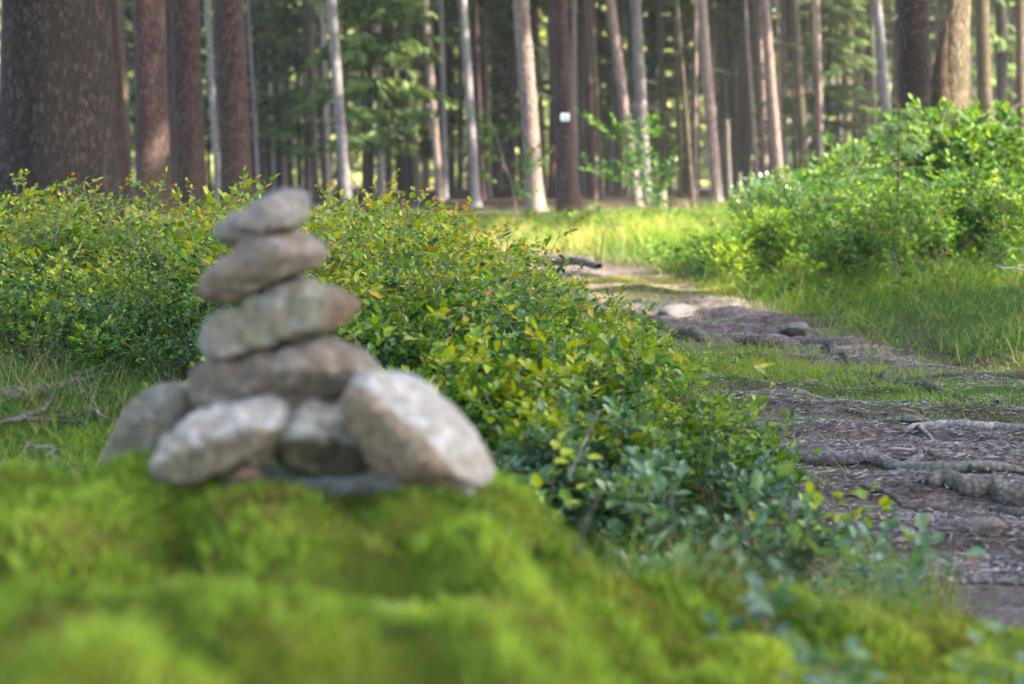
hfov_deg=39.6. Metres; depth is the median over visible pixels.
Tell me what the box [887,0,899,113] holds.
spruce tree
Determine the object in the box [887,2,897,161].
distant spruce
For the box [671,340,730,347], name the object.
tree root
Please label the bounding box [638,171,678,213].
beech sapling
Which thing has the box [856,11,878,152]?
distant spruce
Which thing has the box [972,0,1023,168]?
spruce tree
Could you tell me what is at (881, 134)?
spruce seedling
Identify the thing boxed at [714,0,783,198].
distant spruce
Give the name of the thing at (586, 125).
spruce tree
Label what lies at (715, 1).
distant spruce
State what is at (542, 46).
distant spruce
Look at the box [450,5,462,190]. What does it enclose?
distant spruce
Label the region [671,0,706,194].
distant spruce
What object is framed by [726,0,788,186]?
distant spruce
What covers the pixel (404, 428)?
cairn stone
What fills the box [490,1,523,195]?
distant spruce
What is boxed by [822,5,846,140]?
spruce tree
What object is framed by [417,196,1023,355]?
bank weeds
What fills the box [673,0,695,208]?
spruce tree
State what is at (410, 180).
distant spruce
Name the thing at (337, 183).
distant spruce
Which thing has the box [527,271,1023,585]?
needle litter
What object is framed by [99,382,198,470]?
cairn stone
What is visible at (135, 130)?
distant spruce
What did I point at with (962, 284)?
verge grass
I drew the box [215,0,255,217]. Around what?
spruce tree
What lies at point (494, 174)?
distant spruce
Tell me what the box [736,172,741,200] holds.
broken pole
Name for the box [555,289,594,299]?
path stone
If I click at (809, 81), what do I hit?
distant spruce
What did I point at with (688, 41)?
distant spruce
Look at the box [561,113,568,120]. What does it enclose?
waymark plate
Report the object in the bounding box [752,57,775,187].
distant spruce
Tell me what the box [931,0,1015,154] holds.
spruce tree
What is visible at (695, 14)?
spruce tree
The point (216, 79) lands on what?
distant spruce
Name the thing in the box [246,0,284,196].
spruce tree
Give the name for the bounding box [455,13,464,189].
distant spruce
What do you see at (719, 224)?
meadow grass
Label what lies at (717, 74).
distant spruce
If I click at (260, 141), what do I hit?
distant spruce
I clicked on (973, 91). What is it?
spruce tree
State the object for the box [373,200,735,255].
dry grass
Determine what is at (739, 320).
tree root
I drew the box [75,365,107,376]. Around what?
fallen twig
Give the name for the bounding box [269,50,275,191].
distant spruce
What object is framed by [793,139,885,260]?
spruce seedling
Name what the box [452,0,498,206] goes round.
spruce tree
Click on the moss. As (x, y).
(222, 589)
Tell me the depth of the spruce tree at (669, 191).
44.77 m
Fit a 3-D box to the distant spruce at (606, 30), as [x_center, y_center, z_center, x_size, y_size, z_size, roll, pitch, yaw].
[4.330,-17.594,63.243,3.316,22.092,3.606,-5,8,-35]
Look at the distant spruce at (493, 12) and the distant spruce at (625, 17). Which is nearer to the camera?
the distant spruce at (493, 12)
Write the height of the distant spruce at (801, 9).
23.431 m
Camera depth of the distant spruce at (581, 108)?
42.66 m
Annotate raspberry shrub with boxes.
[726,164,830,220]
[774,92,1023,210]
[792,135,933,205]
[849,131,1023,262]
[871,106,1023,199]
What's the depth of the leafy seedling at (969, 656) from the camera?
1.22 m
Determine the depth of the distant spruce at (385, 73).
38.88 m
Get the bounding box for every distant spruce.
[132,19,136,188]
[213,10,218,187]
[243,1,268,54]
[244,0,263,192]
[255,5,257,125]
[258,8,263,191]
[264,5,271,186]
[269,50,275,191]
[279,6,327,141]
[280,6,303,187]
[280,7,319,191]
[294,0,352,201]
[336,4,351,197]
[340,2,366,189]
[352,19,401,194]
[358,68,374,192]
[359,24,382,196]
[397,20,434,194]
[404,69,422,193]
[422,50,437,190]
[425,11,463,169]
[443,0,512,171]
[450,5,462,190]
[453,2,541,194]
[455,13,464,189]
[458,0,472,105]
[461,22,470,189]
[489,7,548,187]
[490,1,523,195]
[491,32,502,191]
[499,5,548,149]
[500,94,524,191]
[537,1,555,197]
[538,1,596,17]
[545,0,570,53]
[546,0,627,170]
[569,0,599,195]
[577,0,607,156]
[577,0,613,197]
[597,1,606,189]
[599,0,625,192]
[602,0,627,189]
[608,0,658,195]
[610,37,645,193]
[625,0,666,195]
[646,12,656,168]
[666,1,716,157]
[667,0,709,146]
[668,7,712,195]
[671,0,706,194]
[692,0,740,181]
[693,0,774,105]
[701,1,758,170]
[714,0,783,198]
[722,0,728,190]
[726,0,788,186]
[744,35,788,186]
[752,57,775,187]
[772,0,866,173]
[784,0,802,161]
[790,3,811,169]
[811,8,832,174]
[832,4,880,173]
[834,0,892,159]
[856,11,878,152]
[862,0,893,148]
[869,38,878,163]
[876,3,890,148]
[883,0,935,74]
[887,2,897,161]
[930,0,935,63]
[991,6,1009,16]
[992,30,1012,120]
[994,2,1016,148]
[1007,6,1011,68]
[1008,0,1015,157]
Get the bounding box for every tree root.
[523,253,601,268]
[609,310,716,341]
[644,324,738,340]
[652,315,709,321]
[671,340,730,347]
[709,370,901,378]
[733,315,820,323]
[734,335,849,369]
[760,314,830,323]
[765,373,1023,382]
[777,446,1023,473]
[842,484,961,512]
[879,368,998,404]
[903,420,1023,441]
[925,469,1023,507]
[950,506,1023,518]
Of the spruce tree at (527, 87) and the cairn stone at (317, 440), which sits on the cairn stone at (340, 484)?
the cairn stone at (317, 440)
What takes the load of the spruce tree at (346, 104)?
on the ground at (384, 576)
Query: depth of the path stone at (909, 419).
3.42 m
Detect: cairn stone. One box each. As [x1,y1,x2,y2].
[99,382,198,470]
[149,394,291,485]
[188,336,379,408]
[195,230,328,303]
[198,273,360,362]
[214,188,309,248]
[216,462,473,498]
[274,399,371,476]
[340,370,494,494]
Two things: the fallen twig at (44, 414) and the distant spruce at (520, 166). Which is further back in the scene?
the distant spruce at (520, 166)
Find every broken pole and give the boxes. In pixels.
[724,120,732,204]
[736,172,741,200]
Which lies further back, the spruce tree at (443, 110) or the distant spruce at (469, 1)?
the distant spruce at (469, 1)
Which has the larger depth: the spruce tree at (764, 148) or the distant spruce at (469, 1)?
the distant spruce at (469, 1)
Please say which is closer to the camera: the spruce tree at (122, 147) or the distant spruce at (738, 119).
the spruce tree at (122, 147)
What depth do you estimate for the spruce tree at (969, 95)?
25.63 m
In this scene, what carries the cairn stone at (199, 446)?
on the ground at (384, 576)
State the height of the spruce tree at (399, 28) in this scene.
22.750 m
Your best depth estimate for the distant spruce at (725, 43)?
57.24 m
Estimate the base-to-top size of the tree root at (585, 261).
0.131 m
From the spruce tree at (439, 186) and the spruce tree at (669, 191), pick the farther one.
the spruce tree at (669, 191)
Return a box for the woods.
[0,0,1009,187]
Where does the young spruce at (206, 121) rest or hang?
on the ground at (384, 576)
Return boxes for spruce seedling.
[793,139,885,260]
[826,102,955,269]
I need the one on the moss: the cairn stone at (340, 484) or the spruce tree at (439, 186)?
the cairn stone at (340, 484)
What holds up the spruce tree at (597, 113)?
on the ground at (384, 576)
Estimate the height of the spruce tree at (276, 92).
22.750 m
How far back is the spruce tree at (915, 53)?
13.65 m
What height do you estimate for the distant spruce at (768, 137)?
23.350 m
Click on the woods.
(356, 170)
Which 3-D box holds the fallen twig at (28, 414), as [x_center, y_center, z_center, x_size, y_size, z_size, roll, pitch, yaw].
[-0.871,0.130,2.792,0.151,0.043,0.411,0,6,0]
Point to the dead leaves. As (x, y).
(255, 472)
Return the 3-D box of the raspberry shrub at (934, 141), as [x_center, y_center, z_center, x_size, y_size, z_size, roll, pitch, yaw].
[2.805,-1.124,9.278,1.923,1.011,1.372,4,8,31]
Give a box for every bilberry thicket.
[0,166,458,400]
[327,196,820,525]
[474,387,898,606]
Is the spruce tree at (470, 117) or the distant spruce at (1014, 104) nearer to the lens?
the spruce tree at (470, 117)
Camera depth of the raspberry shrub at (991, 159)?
7.66 m
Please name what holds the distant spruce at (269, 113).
on the ground at (384, 576)
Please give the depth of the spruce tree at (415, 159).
34.61 m
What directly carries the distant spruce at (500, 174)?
on the ground at (384, 576)
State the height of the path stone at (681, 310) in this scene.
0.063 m
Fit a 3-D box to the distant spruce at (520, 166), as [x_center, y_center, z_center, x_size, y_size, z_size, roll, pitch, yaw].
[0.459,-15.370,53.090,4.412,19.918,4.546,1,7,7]
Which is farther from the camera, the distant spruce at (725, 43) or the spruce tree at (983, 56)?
the distant spruce at (725, 43)
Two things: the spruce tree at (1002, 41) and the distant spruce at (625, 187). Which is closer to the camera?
the spruce tree at (1002, 41)
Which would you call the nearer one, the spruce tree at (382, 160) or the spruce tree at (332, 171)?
the spruce tree at (382, 160)
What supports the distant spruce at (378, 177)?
on the ground at (384, 576)
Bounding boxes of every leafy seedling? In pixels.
[627,458,795,576]
[700,522,813,647]
[778,628,886,683]
[802,513,985,603]
[948,619,1023,683]
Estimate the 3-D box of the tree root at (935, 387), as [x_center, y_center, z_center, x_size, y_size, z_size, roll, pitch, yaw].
[1.211,0.130,4.144,0.171,0.069,0.961,0,6,0]
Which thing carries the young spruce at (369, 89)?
on the ground at (384, 576)
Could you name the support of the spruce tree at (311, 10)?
on the ground at (384, 576)
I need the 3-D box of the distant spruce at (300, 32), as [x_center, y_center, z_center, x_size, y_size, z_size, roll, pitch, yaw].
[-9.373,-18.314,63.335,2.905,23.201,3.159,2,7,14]
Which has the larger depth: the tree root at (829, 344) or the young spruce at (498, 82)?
the young spruce at (498, 82)
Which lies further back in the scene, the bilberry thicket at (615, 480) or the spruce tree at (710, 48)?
the spruce tree at (710, 48)
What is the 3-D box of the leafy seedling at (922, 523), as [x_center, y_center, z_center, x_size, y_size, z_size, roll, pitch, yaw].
[0.450,0.286,1.747,0.217,0.136,0.166,-5,8,-38]
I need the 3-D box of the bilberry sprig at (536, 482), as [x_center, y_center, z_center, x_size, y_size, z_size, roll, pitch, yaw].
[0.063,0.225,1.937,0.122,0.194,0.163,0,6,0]
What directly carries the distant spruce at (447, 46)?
on the ground at (384, 576)
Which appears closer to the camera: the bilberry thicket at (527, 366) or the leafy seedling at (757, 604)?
the leafy seedling at (757, 604)
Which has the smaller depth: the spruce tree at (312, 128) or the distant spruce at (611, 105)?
the spruce tree at (312, 128)
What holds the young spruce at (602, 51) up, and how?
on the ground at (384, 576)
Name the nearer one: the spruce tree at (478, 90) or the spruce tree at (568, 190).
the spruce tree at (568, 190)
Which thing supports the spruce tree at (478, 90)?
on the ground at (384, 576)
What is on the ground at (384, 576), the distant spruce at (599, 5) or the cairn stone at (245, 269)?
the distant spruce at (599, 5)
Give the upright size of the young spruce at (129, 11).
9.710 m
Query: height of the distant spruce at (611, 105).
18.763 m
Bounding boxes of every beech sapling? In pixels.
[469,110,551,226]
[574,107,686,226]
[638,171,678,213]
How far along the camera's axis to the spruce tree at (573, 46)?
34.81 m
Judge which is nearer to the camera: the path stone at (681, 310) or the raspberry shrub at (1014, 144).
the path stone at (681, 310)
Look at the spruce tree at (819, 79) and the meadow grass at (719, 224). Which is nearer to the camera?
the meadow grass at (719, 224)
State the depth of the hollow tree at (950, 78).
12.66 m
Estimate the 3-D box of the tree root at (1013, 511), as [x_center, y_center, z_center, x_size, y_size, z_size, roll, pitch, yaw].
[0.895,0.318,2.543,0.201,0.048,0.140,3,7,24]
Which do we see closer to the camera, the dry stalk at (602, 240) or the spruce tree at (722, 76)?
the dry stalk at (602, 240)
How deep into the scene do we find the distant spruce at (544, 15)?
64.39 m
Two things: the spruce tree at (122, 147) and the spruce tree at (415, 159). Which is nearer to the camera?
the spruce tree at (122, 147)
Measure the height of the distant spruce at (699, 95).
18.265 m
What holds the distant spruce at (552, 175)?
on the ground at (384, 576)
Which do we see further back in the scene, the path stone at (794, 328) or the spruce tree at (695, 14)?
the spruce tree at (695, 14)
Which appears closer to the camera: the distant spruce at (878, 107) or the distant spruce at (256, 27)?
the distant spruce at (878, 107)
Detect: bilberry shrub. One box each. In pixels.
[681,187,871,282]
[721,154,984,263]
[786,159,1023,287]
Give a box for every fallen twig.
[0,387,86,424]
[0,411,106,420]
[25,438,73,467]
[74,383,109,418]
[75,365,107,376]
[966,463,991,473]
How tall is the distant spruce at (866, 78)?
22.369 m
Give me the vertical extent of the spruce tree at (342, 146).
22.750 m
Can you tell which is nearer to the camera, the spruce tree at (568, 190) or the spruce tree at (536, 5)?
the spruce tree at (568, 190)
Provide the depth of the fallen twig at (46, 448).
2.39 m
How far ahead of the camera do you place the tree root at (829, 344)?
5.00 m
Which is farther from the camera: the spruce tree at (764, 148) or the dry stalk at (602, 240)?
the spruce tree at (764, 148)
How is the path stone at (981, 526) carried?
on the ground at (384, 576)
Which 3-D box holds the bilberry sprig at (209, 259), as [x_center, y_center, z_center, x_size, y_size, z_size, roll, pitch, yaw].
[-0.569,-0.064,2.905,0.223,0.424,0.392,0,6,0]
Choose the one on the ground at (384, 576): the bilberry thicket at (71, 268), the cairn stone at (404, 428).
the bilberry thicket at (71, 268)
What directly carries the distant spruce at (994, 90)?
on the ground at (384, 576)
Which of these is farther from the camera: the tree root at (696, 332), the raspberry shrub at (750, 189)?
the raspberry shrub at (750, 189)
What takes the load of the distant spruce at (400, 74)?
on the ground at (384, 576)
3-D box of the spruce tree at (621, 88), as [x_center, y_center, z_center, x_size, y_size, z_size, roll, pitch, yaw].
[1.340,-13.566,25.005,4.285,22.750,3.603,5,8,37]
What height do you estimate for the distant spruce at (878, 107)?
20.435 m
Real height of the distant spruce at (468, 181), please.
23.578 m
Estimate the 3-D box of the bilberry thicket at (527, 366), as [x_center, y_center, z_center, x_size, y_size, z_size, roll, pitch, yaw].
[0.074,-0.113,3.892,1.112,0.582,3.798,0,7,-3]
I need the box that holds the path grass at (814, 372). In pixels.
[589,285,1023,488]
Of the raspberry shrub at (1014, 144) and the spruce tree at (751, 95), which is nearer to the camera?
the raspberry shrub at (1014, 144)
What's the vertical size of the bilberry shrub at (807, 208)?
0.647 m
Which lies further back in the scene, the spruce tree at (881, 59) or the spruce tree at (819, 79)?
the spruce tree at (819, 79)
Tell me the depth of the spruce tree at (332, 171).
38.67 m
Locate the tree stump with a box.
[654,190,666,206]
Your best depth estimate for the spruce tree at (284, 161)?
37.53 m
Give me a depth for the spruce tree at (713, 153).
28.55 m
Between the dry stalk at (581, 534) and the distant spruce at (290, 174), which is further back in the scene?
the distant spruce at (290, 174)
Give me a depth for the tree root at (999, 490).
2.67 m
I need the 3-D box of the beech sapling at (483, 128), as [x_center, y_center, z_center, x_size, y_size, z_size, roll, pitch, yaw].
[-0.080,-1.664,13.911,0.943,1.209,0.631,6,9,42]
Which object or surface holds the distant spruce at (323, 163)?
on the ground at (384, 576)
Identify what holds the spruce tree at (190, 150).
on the ground at (384, 576)
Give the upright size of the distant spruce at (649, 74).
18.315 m
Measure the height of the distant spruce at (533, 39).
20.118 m
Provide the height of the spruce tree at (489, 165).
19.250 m
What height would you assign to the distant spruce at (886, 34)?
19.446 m
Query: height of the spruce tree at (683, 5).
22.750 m
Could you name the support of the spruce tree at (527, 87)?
on the ground at (384, 576)
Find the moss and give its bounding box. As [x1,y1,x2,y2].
[0,379,1023,683]
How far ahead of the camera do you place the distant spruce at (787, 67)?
54.16 m
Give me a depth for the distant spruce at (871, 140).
46.43 m
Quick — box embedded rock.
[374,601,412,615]
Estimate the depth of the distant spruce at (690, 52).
63.90 m
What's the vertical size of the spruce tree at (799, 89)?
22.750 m
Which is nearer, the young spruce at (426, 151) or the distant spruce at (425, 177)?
the young spruce at (426, 151)
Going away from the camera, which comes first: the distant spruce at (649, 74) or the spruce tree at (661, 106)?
the spruce tree at (661, 106)
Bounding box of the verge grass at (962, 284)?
[632,216,1023,393]
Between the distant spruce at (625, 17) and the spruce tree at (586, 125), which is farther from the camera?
the distant spruce at (625, 17)
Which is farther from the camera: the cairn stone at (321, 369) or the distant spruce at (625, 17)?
the distant spruce at (625, 17)
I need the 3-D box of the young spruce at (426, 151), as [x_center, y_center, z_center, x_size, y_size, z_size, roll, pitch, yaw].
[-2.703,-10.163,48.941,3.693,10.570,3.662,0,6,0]
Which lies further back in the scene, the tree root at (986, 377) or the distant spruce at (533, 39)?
the distant spruce at (533, 39)
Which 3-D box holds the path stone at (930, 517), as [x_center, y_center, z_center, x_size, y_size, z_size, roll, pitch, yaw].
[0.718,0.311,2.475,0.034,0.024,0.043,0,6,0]
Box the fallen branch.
[0,372,112,403]
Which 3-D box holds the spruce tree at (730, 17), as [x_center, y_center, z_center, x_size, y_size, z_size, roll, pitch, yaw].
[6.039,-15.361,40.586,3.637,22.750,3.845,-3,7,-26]
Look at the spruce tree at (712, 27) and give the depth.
42.63 m
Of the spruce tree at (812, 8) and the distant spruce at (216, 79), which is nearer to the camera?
the spruce tree at (812, 8)
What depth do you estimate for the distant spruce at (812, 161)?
47.58 m
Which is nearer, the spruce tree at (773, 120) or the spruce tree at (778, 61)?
the spruce tree at (773, 120)
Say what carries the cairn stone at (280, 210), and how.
on the cairn stone at (245, 269)
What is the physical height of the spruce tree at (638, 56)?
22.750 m
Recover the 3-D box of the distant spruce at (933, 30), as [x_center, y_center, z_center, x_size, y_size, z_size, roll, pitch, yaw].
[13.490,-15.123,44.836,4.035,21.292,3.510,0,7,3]
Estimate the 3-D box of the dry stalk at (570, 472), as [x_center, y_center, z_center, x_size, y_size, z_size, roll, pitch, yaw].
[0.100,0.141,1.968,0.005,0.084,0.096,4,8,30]
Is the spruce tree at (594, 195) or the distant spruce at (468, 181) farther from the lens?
the distant spruce at (468, 181)
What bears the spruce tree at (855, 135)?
on the ground at (384, 576)
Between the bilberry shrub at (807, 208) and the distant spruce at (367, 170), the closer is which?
the bilberry shrub at (807, 208)
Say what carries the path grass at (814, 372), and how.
on the ground at (384, 576)
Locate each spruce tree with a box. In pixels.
[0,0,126,231]
[111,0,133,204]
[117,0,134,192]
[129,0,176,213]
[165,0,176,192]
[171,0,208,216]
[200,0,255,201]
[201,0,298,196]
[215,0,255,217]
[244,0,317,190]
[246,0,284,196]
[271,6,287,188]
[277,0,350,204]
[280,0,318,202]
[304,5,312,198]
[309,2,329,201]
[327,0,362,212]
[329,106,333,195]
[337,0,422,198]
[342,1,454,196]
[343,1,350,180]
[343,23,396,200]
[391,0,422,199]
[402,0,491,196]
[415,0,459,198]
[422,0,449,201]
[444,0,508,195]
[446,0,487,199]
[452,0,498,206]
[480,0,507,196]
[489,0,552,212]
[495,0,581,195]
[535,8,556,194]
[548,0,584,215]
[570,0,588,165]
[581,0,615,199]
[581,54,613,196]
[583,0,607,200]
[596,0,677,206]
[622,0,706,196]
[623,0,667,201]
[627,0,629,98]
[646,0,686,189]
[651,14,677,194]
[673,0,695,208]
[681,0,759,194]
[683,0,731,202]
[689,0,699,197]
[707,0,725,156]
[710,0,727,194]
[719,0,742,197]
[726,0,756,123]
[735,0,763,185]
[738,0,772,183]
[757,0,789,171]
[760,0,805,203]
[769,0,772,180]
[773,0,814,183]
[775,0,787,192]
[782,0,801,190]
[787,0,833,187]
[794,0,828,182]
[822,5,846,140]
[823,0,894,161]
[823,1,894,171]
[871,0,895,180]
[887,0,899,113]
[898,0,931,169]
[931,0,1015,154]
[968,6,975,111]
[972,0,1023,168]
[972,51,975,95]
[975,0,992,144]
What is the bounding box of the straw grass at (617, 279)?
[526,270,772,302]
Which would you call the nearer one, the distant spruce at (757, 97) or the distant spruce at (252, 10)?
the distant spruce at (252, 10)
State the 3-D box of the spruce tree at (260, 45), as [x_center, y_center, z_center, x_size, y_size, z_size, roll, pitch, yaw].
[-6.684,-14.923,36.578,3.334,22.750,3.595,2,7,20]
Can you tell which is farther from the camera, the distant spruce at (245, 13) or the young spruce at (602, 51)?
the distant spruce at (245, 13)
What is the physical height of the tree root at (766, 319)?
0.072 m
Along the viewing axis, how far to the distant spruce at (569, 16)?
44.22 m
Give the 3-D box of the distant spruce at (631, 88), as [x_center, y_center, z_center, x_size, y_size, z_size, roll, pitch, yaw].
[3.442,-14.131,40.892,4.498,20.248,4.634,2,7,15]
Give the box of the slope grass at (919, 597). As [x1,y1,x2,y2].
[551,450,1023,665]
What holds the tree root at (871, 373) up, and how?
on the ground at (384, 576)
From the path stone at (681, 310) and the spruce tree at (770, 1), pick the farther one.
the spruce tree at (770, 1)
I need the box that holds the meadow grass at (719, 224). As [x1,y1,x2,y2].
[300,187,973,275]
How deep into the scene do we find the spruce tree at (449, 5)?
38.38 m
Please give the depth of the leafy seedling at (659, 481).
1.83 m
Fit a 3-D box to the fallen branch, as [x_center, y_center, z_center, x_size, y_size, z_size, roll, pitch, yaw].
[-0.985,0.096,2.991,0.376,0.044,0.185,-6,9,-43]
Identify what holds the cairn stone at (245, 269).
on the cairn stone at (290, 308)
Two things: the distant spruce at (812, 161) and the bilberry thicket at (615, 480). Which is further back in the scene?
the distant spruce at (812, 161)
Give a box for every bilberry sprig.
[185,205,259,325]
[520,431,602,519]
[748,480,894,586]
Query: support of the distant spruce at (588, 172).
on the ground at (384, 576)
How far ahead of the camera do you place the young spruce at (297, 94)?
36.30 m
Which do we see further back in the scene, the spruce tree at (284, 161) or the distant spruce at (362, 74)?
the distant spruce at (362, 74)
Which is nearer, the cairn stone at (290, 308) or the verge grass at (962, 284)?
the cairn stone at (290, 308)
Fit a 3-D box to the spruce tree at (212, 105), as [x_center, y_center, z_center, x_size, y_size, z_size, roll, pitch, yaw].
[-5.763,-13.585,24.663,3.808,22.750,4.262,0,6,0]
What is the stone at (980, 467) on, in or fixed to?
on the ground at (384, 576)
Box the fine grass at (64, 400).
[0,333,201,482]
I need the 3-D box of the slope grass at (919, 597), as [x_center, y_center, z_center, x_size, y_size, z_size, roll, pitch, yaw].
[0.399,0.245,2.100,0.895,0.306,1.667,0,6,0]
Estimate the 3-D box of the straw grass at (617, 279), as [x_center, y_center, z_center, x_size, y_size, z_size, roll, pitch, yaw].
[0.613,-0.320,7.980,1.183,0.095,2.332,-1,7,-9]
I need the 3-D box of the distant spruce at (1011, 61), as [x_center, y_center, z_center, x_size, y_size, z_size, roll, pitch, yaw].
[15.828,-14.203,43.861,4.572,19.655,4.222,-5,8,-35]
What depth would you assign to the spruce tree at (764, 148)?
36.88 m
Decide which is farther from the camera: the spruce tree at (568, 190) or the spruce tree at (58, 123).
the spruce tree at (568, 190)
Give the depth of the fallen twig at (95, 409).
2.82 m
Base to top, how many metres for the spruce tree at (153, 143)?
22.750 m
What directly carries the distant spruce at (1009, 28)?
on the ground at (384, 576)
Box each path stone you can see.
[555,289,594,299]
[658,303,697,318]
[781,322,807,334]
[902,415,921,423]
[922,513,934,523]
[960,517,1006,536]
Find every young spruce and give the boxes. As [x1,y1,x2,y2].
[124,0,136,150]
[199,0,276,191]
[246,0,362,189]
[288,0,457,201]
[392,0,480,192]
[456,0,549,194]
[585,0,627,158]
[599,0,717,194]
[700,0,790,157]
[760,0,896,160]
[893,0,1016,140]
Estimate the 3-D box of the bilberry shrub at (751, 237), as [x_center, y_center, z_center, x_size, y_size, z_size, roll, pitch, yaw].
[1.531,-0.611,8.201,1.112,0.569,1.246,0,6,0]
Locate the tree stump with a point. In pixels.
(664, 197)
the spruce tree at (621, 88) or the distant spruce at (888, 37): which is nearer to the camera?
the spruce tree at (621, 88)
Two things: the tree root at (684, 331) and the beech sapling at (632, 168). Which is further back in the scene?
the beech sapling at (632, 168)
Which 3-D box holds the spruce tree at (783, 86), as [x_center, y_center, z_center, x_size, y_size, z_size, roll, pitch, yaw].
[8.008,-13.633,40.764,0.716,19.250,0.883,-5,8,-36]
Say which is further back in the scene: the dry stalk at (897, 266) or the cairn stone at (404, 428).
the dry stalk at (897, 266)
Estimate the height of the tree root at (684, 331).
0.094 m
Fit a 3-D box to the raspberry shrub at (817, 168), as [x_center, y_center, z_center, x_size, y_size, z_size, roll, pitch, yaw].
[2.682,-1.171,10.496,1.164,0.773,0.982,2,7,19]
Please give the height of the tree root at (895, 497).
0.040 m
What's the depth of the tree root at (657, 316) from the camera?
6.13 m
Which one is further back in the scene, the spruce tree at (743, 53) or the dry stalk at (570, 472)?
the spruce tree at (743, 53)
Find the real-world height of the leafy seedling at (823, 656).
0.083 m
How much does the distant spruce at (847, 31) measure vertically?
23.791 m
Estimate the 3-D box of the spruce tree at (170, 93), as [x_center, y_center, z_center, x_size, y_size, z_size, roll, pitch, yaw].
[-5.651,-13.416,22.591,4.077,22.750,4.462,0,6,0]
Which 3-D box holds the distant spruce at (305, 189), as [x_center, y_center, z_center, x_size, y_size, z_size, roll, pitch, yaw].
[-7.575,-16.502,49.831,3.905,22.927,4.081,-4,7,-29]
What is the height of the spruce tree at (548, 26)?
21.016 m
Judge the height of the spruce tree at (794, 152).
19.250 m
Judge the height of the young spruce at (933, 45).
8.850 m
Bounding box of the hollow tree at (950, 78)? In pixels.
[930,0,970,131]
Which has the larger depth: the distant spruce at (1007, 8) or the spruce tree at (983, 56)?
the distant spruce at (1007, 8)
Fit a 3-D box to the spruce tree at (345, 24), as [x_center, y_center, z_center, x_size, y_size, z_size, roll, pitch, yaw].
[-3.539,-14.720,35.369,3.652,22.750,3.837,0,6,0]
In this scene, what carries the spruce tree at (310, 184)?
on the ground at (384, 576)
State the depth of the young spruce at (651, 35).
43.10 m
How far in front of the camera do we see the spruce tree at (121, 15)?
29.48 m
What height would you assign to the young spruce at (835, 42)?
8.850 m
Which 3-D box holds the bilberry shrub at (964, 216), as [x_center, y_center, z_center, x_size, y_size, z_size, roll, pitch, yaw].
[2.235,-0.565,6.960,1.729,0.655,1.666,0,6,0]
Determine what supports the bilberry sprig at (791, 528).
on the ground at (384, 576)
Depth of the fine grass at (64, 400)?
2.82 m
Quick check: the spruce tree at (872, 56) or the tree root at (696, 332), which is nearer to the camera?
the tree root at (696, 332)
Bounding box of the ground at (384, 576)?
[0,184,1023,683]
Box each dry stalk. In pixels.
[566,409,600,478]
[579,487,602,561]
[600,224,623,261]
[892,250,902,285]
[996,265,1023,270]
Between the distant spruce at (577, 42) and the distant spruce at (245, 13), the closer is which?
the distant spruce at (577, 42)
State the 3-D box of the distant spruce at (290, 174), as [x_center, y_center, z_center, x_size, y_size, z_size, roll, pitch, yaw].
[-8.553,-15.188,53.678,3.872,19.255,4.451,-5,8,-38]
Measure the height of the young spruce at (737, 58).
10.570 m
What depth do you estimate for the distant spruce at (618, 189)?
39.80 m
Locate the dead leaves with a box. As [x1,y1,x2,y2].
[107,362,1022,683]
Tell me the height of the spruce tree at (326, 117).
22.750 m
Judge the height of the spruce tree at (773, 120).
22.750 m
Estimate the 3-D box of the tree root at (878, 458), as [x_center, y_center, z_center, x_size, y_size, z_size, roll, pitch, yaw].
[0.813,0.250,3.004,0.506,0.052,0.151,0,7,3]
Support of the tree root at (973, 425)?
on the ground at (384, 576)
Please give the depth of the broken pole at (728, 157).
23.77 m
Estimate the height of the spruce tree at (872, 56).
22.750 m
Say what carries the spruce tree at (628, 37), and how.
on the ground at (384, 576)
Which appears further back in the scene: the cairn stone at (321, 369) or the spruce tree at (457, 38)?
the spruce tree at (457, 38)

